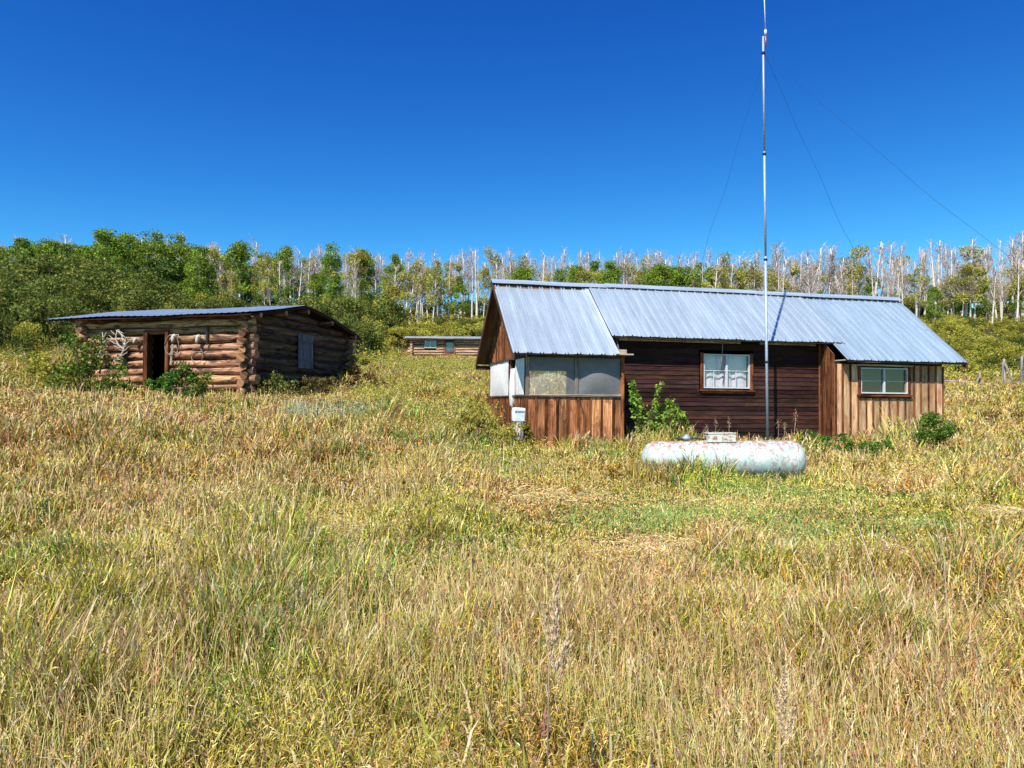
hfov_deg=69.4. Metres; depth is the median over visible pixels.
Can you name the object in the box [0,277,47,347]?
scrub oak
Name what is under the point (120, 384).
leafy bush
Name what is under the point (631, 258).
bare aspen tree
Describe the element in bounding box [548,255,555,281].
bare aspen tree
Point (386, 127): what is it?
sky
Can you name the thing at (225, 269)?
aspen tree
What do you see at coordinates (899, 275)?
bare aspen tree
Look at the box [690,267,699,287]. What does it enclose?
aspen tree
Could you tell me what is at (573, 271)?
aspen tree
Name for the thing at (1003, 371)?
log fence
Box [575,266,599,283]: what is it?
aspen tree
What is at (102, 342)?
elk antler
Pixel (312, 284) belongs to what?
aspen tree
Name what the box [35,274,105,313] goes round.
scrub oak
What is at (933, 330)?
scrub oak
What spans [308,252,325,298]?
bare aspen tree
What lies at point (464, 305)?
aspen tree
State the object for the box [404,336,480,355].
log cabin
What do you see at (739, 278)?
aspen tree
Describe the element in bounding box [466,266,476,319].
bare aspen tree
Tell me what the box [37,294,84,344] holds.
scrub oak
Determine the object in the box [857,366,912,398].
window
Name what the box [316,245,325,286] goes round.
bare aspen tree
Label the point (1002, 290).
bare aspen tree
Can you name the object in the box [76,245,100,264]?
aspen tree
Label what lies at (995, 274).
bare aspen tree
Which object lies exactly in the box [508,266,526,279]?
aspen tree
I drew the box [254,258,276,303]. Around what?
aspen tree
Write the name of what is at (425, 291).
aspen tree
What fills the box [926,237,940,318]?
bare aspen tree
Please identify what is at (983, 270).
aspen tree
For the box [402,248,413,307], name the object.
bare aspen tree
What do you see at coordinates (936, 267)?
bare aspen tree
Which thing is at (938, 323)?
scrub oak
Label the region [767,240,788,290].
bare aspen tree
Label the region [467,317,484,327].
scrub oak
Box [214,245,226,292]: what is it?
bare aspen tree
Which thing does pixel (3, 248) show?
aspen tree
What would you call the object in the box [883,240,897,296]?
bare aspen tree
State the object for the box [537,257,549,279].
bare aspen tree
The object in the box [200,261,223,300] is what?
aspen tree
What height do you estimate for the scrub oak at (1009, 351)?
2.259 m
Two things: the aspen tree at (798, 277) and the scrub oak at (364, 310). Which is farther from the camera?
the aspen tree at (798, 277)
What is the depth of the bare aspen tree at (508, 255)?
108.67 m
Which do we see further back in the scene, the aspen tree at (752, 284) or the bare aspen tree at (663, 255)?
the bare aspen tree at (663, 255)
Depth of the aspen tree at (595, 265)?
96.00 m
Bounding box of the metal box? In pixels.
[512,407,525,421]
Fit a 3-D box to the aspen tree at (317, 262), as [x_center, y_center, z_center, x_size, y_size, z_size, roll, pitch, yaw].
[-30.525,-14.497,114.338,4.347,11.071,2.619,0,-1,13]
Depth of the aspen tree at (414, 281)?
118.17 m
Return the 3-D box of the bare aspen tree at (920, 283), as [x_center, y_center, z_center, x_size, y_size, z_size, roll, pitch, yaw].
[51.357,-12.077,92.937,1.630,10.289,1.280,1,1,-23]
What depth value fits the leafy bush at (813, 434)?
17.49 m
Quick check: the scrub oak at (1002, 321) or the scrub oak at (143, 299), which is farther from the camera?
the scrub oak at (1002, 321)
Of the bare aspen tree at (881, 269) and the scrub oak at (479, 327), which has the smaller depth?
the scrub oak at (479, 327)
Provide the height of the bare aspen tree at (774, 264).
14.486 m
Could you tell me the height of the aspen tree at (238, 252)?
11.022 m
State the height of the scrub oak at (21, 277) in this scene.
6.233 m
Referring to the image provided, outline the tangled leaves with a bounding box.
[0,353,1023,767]
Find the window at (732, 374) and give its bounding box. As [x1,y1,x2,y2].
[699,352,754,393]
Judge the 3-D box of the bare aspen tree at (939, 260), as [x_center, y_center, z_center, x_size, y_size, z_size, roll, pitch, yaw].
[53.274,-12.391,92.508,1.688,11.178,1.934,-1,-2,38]
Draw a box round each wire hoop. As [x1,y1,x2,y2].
[164,335,178,354]
[191,347,202,363]
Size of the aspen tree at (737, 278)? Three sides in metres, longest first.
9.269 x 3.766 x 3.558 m
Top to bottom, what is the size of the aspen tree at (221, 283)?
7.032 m
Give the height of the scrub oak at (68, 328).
3.362 m
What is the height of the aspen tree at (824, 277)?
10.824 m
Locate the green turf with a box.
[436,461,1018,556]
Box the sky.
[0,0,1023,313]
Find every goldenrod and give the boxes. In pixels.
[411,368,449,386]
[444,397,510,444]
[500,421,534,449]
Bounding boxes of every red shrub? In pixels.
[335,355,379,378]
[344,374,387,389]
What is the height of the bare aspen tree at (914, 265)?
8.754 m
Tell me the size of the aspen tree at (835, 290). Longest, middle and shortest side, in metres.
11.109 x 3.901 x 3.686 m
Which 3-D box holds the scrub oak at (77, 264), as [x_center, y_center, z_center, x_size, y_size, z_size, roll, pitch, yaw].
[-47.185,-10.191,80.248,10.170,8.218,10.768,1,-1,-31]
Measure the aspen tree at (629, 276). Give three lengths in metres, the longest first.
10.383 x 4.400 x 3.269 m
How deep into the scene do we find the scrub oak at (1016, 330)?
75.16 m
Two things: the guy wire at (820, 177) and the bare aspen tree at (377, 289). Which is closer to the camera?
the guy wire at (820, 177)
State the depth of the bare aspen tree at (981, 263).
108.14 m
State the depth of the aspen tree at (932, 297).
86.33 m
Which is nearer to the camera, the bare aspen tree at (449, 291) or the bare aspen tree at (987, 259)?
the bare aspen tree at (987, 259)
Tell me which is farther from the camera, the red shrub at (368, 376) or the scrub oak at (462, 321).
the scrub oak at (462, 321)
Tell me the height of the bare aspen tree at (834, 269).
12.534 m
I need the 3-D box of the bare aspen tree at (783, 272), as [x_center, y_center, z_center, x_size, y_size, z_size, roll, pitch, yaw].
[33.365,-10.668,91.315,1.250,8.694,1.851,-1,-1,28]
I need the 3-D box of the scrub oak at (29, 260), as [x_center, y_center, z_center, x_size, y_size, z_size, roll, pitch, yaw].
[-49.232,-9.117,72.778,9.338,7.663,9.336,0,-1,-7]
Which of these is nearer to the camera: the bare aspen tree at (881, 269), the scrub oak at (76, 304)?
the scrub oak at (76, 304)
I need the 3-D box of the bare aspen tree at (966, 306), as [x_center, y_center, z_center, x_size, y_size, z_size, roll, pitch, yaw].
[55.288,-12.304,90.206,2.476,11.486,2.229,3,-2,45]
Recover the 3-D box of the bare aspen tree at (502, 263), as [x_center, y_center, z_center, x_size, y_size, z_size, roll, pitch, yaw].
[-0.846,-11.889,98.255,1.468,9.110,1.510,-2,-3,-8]
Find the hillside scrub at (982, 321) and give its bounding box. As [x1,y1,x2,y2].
[45,293,1023,378]
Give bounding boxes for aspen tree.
[0,246,7,258]
[1,237,37,266]
[28,241,39,247]
[32,238,60,258]
[53,243,78,280]
[56,232,74,254]
[70,242,79,254]
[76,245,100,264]
[83,228,131,273]
[92,241,119,263]
[105,254,121,277]
[109,231,144,275]
[122,264,137,282]
[126,252,146,272]
[132,229,186,290]
[138,260,163,287]
[151,238,170,289]
[158,268,171,301]
[163,231,172,272]
[164,232,201,290]
[173,262,188,289]
[180,258,205,296]
[181,244,209,294]
[181,254,214,301]
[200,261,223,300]
[203,241,224,290]
[212,270,232,299]
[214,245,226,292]
[215,240,261,297]
[216,258,237,291]
[225,269,240,297]
[226,256,258,296]
[234,266,254,304]
[246,237,261,275]
[248,255,257,306]
[251,250,277,304]
[252,252,276,302]
[252,258,257,299]
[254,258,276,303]
[260,266,278,304]
[270,245,299,300]
[273,255,308,300]
[277,260,285,300]
[281,250,301,302]
[286,246,299,297]
[293,245,306,303]
[295,257,314,303]
[296,265,306,305]
[302,251,314,292]
[302,256,321,293]
[306,272,324,303]
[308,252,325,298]
[311,273,333,299]
[315,241,344,296]
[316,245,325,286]
[319,257,343,291]
[325,275,350,302]
[330,246,371,295]
[341,253,352,294]
[341,263,360,295]
[345,248,376,300]
[350,255,360,298]
[351,278,369,301]
[363,268,380,299]
[368,253,381,297]
[374,251,385,297]
[375,275,391,301]
[378,259,404,298]
[379,253,407,299]
[380,264,404,300]
[392,262,429,323]
[400,256,431,306]
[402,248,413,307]
[409,259,428,316]
[412,249,429,318]
[414,265,433,319]
[416,254,423,317]
[416,263,425,321]
[424,260,445,320]
[426,259,447,319]
[429,248,440,291]
[438,260,456,313]
[445,254,467,318]
[447,264,452,319]
[448,276,469,318]
[456,253,471,315]
[458,249,473,313]
[464,251,476,300]
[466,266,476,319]
[467,246,478,298]
[471,249,480,316]
[475,263,491,315]
[481,246,501,287]
[493,259,500,278]
[498,255,508,279]
[499,260,519,279]
[501,261,507,279]
[505,249,514,279]
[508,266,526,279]
[513,255,540,280]
[516,267,532,280]
[532,255,539,280]
[534,252,551,280]
[535,260,546,280]
[536,272,554,281]
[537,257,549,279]
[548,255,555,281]
[552,259,559,278]
[552,269,570,282]
[558,246,570,279]
[563,265,573,282]
[565,264,586,282]
[570,269,581,282]
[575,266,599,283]
[576,248,587,269]
[584,251,592,282]
[585,260,601,282]
[593,269,616,283]
[594,249,603,280]
[603,260,624,283]
[612,246,630,283]
[613,260,647,284]
[616,251,632,283]
[616,261,633,283]
[620,259,627,283]
[624,249,638,280]
[627,262,641,284]
[633,249,641,284]
[638,255,652,284]
[639,268,653,284]
[640,268,660,285]
[643,249,651,283]
[647,248,662,268]
[649,262,680,286]
[654,247,667,266]
[664,265,683,286]
[666,267,686,286]
[671,251,683,285]
[676,265,694,286]
[683,254,693,285]
[689,251,699,280]
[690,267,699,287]
[691,261,712,287]
[694,266,721,287]
[701,261,730,288]
[703,246,713,280]
[713,259,724,288]
[719,262,744,288]
[720,251,747,288]
[731,251,746,288]
[732,268,752,289]
[733,267,763,289]
[735,260,752,279]
[738,259,773,290]
[741,252,750,289]
[752,249,763,289]
[759,264,785,288]
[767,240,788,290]
[767,257,799,292]
[770,254,781,291]
[774,258,783,291]
[777,252,792,290]
[779,262,786,291]
[785,258,807,291]
[786,253,800,292]
[786,255,805,292]
[793,249,808,292]
[795,247,825,292]
[799,261,828,293]
[801,254,820,293]
[803,254,816,292]
[813,242,829,293]
[815,251,823,289]
[820,243,841,293]
[823,245,851,293]
[829,264,845,293]
[832,256,868,295]
[835,260,851,294]
[842,244,869,294]
[854,255,862,294]
[860,245,879,293]
[862,274,880,295]
[865,251,874,282]
[867,265,879,295]
[869,242,887,295]
[875,244,886,296]
[876,260,889,293]
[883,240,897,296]
[884,255,912,295]
[885,259,899,296]
[893,254,907,294]
[894,254,905,294]
[895,269,903,301]
[896,243,911,304]
[899,261,913,297]
[902,263,932,315]
[910,262,918,315]
[916,246,931,290]
[916,276,932,313]
[917,248,924,316]
[917,251,931,314]
[923,293,942,324]
[924,286,946,314]
[925,253,936,285]
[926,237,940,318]
[930,247,943,291]
[931,241,953,311]
[931,242,942,316]
[933,247,945,291]
[935,246,960,316]
[937,275,961,313]
[941,246,961,309]
[941,248,954,312]
[946,269,982,315]
[949,280,972,312]
[952,260,992,318]
[956,243,973,274]
[958,246,986,317]
[959,237,978,315]
[972,252,984,304]
[972,278,996,318]
[982,241,994,323]
[984,262,999,323]
[986,243,998,319]
[991,262,1008,301]
[993,239,1004,318]
[996,248,1006,289]
[996,261,1010,318]
[998,252,1023,317]
[1003,235,1022,319]
[1003,243,1014,301]
[1003,246,1019,312]
[1004,231,1023,318]
[1005,245,1021,284]
[1007,282,1023,317]
[1010,257,1023,318]
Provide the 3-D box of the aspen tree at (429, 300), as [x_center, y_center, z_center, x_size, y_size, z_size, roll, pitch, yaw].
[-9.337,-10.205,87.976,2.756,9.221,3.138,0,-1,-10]
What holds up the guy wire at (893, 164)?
attached to the radio mast
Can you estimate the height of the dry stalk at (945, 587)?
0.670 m
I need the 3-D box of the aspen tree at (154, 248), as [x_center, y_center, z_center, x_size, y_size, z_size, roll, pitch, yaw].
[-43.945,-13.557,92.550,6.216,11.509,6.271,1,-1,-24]
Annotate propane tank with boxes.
[641,432,805,481]
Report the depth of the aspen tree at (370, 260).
97.83 m
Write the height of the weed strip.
1.048 m
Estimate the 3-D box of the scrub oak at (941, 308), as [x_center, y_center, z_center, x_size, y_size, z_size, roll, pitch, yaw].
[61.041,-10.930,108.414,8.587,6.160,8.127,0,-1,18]
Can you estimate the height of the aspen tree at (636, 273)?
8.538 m
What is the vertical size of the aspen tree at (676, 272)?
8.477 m
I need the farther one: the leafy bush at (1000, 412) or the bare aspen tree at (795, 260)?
the bare aspen tree at (795, 260)
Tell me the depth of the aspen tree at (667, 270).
93.76 m
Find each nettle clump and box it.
[143,376,170,392]
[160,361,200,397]
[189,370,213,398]
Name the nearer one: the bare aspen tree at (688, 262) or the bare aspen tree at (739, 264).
the bare aspen tree at (739, 264)
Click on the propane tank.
(772, 455)
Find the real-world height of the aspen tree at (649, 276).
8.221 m
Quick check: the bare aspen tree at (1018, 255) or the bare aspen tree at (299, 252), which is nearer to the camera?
the bare aspen tree at (1018, 255)
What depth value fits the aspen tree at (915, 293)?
90.40 m
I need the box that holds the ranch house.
[475,279,967,448]
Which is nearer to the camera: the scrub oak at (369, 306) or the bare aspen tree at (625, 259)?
the scrub oak at (369, 306)
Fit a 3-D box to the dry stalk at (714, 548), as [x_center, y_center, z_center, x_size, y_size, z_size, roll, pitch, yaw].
[1.645,1.248,5.823,0.423,0.396,0.008,0,-1,-14]
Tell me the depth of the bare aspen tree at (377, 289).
114.70 m
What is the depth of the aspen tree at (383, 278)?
97.34 m
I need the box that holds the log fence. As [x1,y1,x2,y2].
[944,356,1022,383]
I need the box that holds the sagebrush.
[272,394,394,418]
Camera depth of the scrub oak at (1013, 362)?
50.54 m
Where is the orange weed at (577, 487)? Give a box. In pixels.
[567,484,627,497]
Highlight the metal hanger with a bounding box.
[206,325,208,344]
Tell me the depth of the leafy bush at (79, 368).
20.46 m
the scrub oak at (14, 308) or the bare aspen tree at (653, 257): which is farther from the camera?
the bare aspen tree at (653, 257)
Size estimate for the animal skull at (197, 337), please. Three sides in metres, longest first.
0.414 x 0.285 x 0.174 m
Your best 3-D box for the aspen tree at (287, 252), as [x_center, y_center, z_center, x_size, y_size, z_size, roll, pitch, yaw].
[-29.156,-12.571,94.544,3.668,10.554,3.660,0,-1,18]
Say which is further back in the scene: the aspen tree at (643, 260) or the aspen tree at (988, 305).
the aspen tree at (643, 260)
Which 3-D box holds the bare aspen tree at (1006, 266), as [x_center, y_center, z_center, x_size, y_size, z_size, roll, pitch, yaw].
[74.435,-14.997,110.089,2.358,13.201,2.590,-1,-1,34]
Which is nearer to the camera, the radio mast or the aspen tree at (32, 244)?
the radio mast
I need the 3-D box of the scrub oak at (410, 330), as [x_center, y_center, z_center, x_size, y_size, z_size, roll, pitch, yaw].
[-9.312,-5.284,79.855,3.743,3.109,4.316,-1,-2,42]
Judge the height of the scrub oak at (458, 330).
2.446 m
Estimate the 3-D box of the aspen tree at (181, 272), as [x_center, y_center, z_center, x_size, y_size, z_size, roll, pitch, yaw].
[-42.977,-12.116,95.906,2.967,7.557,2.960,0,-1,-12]
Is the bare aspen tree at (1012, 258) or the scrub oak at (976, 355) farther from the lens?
the bare aspen tree at (1012, 258)
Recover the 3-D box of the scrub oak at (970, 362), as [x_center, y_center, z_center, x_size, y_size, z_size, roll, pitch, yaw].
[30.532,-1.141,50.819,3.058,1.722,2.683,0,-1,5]
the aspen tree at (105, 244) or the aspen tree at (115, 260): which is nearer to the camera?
the aspen tree at (115, 260)
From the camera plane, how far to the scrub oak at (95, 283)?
61.68 m
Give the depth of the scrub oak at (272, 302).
110.68 m
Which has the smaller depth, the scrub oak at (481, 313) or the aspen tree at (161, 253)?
the scrub oak at (481, 313)
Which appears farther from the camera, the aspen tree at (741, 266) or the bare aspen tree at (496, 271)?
the aspen tree at (741, 266)
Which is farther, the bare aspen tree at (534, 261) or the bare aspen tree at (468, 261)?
the bare aspen tree at (534, 261)
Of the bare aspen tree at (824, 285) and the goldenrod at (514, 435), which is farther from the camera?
the bare aspen tree at (824, 285)
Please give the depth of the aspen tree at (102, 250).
89.78 m
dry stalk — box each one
[697,525,736,568]
[849,501,890,628]
[942,538,947,641]
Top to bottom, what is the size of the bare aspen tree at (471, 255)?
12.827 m
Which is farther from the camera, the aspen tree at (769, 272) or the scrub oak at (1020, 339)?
the aspen tree at (769, 272)
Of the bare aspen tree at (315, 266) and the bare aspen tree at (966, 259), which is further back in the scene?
the bare aspen tree at (966, 259)
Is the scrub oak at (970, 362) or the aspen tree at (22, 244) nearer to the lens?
the scrub oak at (970, 362)
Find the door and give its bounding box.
[445,342,453,353]
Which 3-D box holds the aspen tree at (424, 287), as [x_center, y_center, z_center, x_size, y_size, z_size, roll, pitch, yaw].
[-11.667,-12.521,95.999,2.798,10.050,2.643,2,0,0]
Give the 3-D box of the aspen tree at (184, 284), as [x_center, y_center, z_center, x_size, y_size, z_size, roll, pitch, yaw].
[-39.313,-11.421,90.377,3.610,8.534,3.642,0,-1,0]
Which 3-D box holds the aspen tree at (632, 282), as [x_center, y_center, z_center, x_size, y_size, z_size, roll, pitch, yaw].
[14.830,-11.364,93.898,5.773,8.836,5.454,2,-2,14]
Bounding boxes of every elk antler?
[97,332,106,356]
[109,329,124,350]
[113,341,128,362]
[116,329,126,346]
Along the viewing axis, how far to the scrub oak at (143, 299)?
57.86 m
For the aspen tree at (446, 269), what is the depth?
112.66 m
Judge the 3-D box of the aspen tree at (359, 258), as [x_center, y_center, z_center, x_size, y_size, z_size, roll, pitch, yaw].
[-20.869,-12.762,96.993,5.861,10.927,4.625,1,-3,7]
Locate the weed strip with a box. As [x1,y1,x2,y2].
[253,374,367,396]
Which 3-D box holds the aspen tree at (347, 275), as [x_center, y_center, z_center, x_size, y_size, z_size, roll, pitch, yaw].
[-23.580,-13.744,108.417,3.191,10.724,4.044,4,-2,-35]
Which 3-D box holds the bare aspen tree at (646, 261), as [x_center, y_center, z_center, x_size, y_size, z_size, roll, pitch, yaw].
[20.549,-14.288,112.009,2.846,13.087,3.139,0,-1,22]
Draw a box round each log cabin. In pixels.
[49,305,361,395]
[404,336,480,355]
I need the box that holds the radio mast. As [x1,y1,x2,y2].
[761,0,768,440]
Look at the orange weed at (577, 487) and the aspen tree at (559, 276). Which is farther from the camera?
the aspen tree at (559, 276)
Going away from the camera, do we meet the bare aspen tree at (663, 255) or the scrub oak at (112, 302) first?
the scrub oak at (112, 302)
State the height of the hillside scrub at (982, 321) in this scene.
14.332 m
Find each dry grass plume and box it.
[540,574,572,767]
[773,665,795,767]
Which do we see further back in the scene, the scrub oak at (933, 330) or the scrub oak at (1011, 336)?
the scrub oak at (933, 330)
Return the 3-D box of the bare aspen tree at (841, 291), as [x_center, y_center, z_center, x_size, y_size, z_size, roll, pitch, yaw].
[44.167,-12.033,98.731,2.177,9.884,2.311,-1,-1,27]
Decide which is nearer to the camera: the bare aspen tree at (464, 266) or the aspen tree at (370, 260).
the aspen tree at (370, 260)
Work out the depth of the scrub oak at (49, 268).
74.41 m
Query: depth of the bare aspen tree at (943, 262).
92.14 m
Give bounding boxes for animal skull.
[169,334,178,342]
[191,334,203,343]
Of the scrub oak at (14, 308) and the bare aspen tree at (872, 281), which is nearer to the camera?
the scrub oak at (14, 308)
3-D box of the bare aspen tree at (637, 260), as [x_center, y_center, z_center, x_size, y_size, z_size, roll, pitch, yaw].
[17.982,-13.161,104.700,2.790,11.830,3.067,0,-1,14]
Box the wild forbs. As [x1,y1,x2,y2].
[0,332,1023,450]
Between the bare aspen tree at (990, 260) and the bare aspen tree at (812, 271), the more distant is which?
the bare aspen tree at (812, 271)
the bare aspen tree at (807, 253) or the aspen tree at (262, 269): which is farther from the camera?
the bare aspen tree at (807, 253)
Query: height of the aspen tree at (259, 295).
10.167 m
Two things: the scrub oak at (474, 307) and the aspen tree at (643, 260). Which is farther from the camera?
the aspen tree at (643, 260)
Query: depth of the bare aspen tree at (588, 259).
112.37 m
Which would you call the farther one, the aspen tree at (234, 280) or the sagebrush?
the aspen tree at (234, 280)
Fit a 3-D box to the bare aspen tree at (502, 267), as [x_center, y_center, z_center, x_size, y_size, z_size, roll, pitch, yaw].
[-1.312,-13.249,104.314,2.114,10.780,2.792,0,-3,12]
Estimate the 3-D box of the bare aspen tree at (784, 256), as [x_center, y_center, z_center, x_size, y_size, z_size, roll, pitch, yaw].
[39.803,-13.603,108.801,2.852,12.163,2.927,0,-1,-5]
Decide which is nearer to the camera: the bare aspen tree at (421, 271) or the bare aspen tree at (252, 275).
the bare aspen tree at (421, 271)
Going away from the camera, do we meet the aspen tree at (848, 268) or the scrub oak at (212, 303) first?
the scrub oak at (212, 303)
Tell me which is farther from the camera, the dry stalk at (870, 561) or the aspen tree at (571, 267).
the aspen tree at (571, 267)
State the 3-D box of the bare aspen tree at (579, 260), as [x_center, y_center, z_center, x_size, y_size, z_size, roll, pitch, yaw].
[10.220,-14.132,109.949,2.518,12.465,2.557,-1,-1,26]
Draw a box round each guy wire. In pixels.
[693,55,764,284]
[765,54,944,413]
[769,57,1023,268]
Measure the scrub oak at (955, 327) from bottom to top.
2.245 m
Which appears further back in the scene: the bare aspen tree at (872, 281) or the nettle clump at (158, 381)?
the bare aspen tree at (872, 281)
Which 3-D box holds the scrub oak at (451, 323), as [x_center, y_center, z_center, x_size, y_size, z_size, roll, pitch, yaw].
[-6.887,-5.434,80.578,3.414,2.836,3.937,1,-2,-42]
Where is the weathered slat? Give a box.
[170,344,173,364]
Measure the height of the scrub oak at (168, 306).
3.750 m
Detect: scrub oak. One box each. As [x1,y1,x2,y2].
[0,251,42,282]
[0,253,69,295]
[0,262,57,295]
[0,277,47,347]
[0,279,61,343]
[0,307,33,354]
[2,285,75,347]
[2,319,50,353]
[18,275,66,308]
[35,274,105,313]
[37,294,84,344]
[49,295,92,327]
[51,266,138,311]
[55,254,129,300]
[63,304,105,315]
[64,258,163,303]
[79,279,172,312]
[115,285,192,310]
[123,274,185,310]
[160,290,215,308]
[160,301,185,309]
[185,296,223,308]
[186,292,221,305]
[221,295,254,307]
[225,295,243,307]
[247,295,298,306]
[252,299,276,305]
[271,294,343,311]
[308,293,362,333]
[319,295,348,305]
[323,298,336,311]
[328,298,388,352]
[339,312,385,356]
[352,314,387,357]
[362,297,411,335]
[362,300,391,341]
[370,300,403,317]
[383,325,415,346]
[385,310,411,325]
[390,320,413,338]
[399,298,435,314]
[403,321,439,336]
[411,301,441,317]
[412,321,448,340]
[423,304,456,320]
[423,317,442,325]
[431,325,457,340]
[436,322,454,335]
[440,322,455,333]
[447,328,470,340]
[454,324,480,336]
[458,317,471,325]
[458,321,483,338]
[463,296,488,317]
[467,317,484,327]
[479,299,488,316]
[880,293,920,313]
[900,294,933,315]
[906,289,963,317]
[930,317,964,334]
[930,327,955,342]
[931,318,971,334]
[933,312,960,322]
[936,320,974,336]
[941,338,972,356]
[942,335,980,356]
[942,356,975,372]
[944,317,971,327]
[945,289,999,316]
[949,336,987,350]
[952,355,992,371]
[956,315,975,325]
[961,350,987,360]
[963,303,1007,317]
[967,321,978,329]
[967,357,1000,371]
[971,335,1010,347]
[972,341,1023,362]
[979,286,1020,317]
[981,340,1011,356]
[988,319,1016,329]
[994,320,1023,335]
[994,335,1023,347]
[997,356,1023,371]
[1002,331,1023,345]
[1003,328,1023,334]
[1010,315,1023,330]
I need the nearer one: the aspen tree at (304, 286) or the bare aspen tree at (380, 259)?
the bare aspen tree at (380, 259)
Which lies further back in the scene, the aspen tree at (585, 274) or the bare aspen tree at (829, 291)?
the bare aspen tree at (829, 291)
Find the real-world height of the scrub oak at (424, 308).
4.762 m
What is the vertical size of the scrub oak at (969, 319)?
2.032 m
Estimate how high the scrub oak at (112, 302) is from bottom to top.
5.292 m
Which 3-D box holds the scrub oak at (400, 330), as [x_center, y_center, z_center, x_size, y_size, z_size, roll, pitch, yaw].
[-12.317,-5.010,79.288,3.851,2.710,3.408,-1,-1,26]
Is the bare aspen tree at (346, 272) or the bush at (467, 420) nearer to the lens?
the bush at (467, 420)
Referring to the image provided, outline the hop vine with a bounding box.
[623,380,690,442]
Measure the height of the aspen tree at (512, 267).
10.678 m
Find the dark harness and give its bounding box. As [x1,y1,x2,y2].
[122,343,126,362]
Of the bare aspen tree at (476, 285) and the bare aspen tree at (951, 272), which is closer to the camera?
the bare aspen tree at (951, 272)
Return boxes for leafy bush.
[22,351,93,380]
[46,331,129,389]
[83,375,136,395]
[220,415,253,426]
[257,370,299,394]
[295,375,335,392]
[795,429,826,448]
[816,432,862,455]
[848,439,893,456]
[912,411,955,450]
[981,410,1023,422]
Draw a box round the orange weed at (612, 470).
[601,463,628,478]
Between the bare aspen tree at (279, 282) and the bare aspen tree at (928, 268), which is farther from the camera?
the bare aspen tree at (928, 268)
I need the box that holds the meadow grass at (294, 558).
[0,338,1023,767]
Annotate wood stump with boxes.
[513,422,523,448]
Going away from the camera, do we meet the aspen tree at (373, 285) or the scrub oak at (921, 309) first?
the scrub oak at (921, 309)
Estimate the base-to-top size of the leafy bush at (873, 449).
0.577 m
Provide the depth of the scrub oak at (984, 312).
104.96 m
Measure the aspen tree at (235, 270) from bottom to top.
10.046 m
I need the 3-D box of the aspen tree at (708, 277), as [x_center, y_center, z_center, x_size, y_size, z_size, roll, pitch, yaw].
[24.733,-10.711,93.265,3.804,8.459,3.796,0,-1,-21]
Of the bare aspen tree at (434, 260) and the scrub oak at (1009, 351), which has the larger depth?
the bare aspen tree at (434, 260)
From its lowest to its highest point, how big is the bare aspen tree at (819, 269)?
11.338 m
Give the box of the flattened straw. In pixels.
[277,447,1023,564]

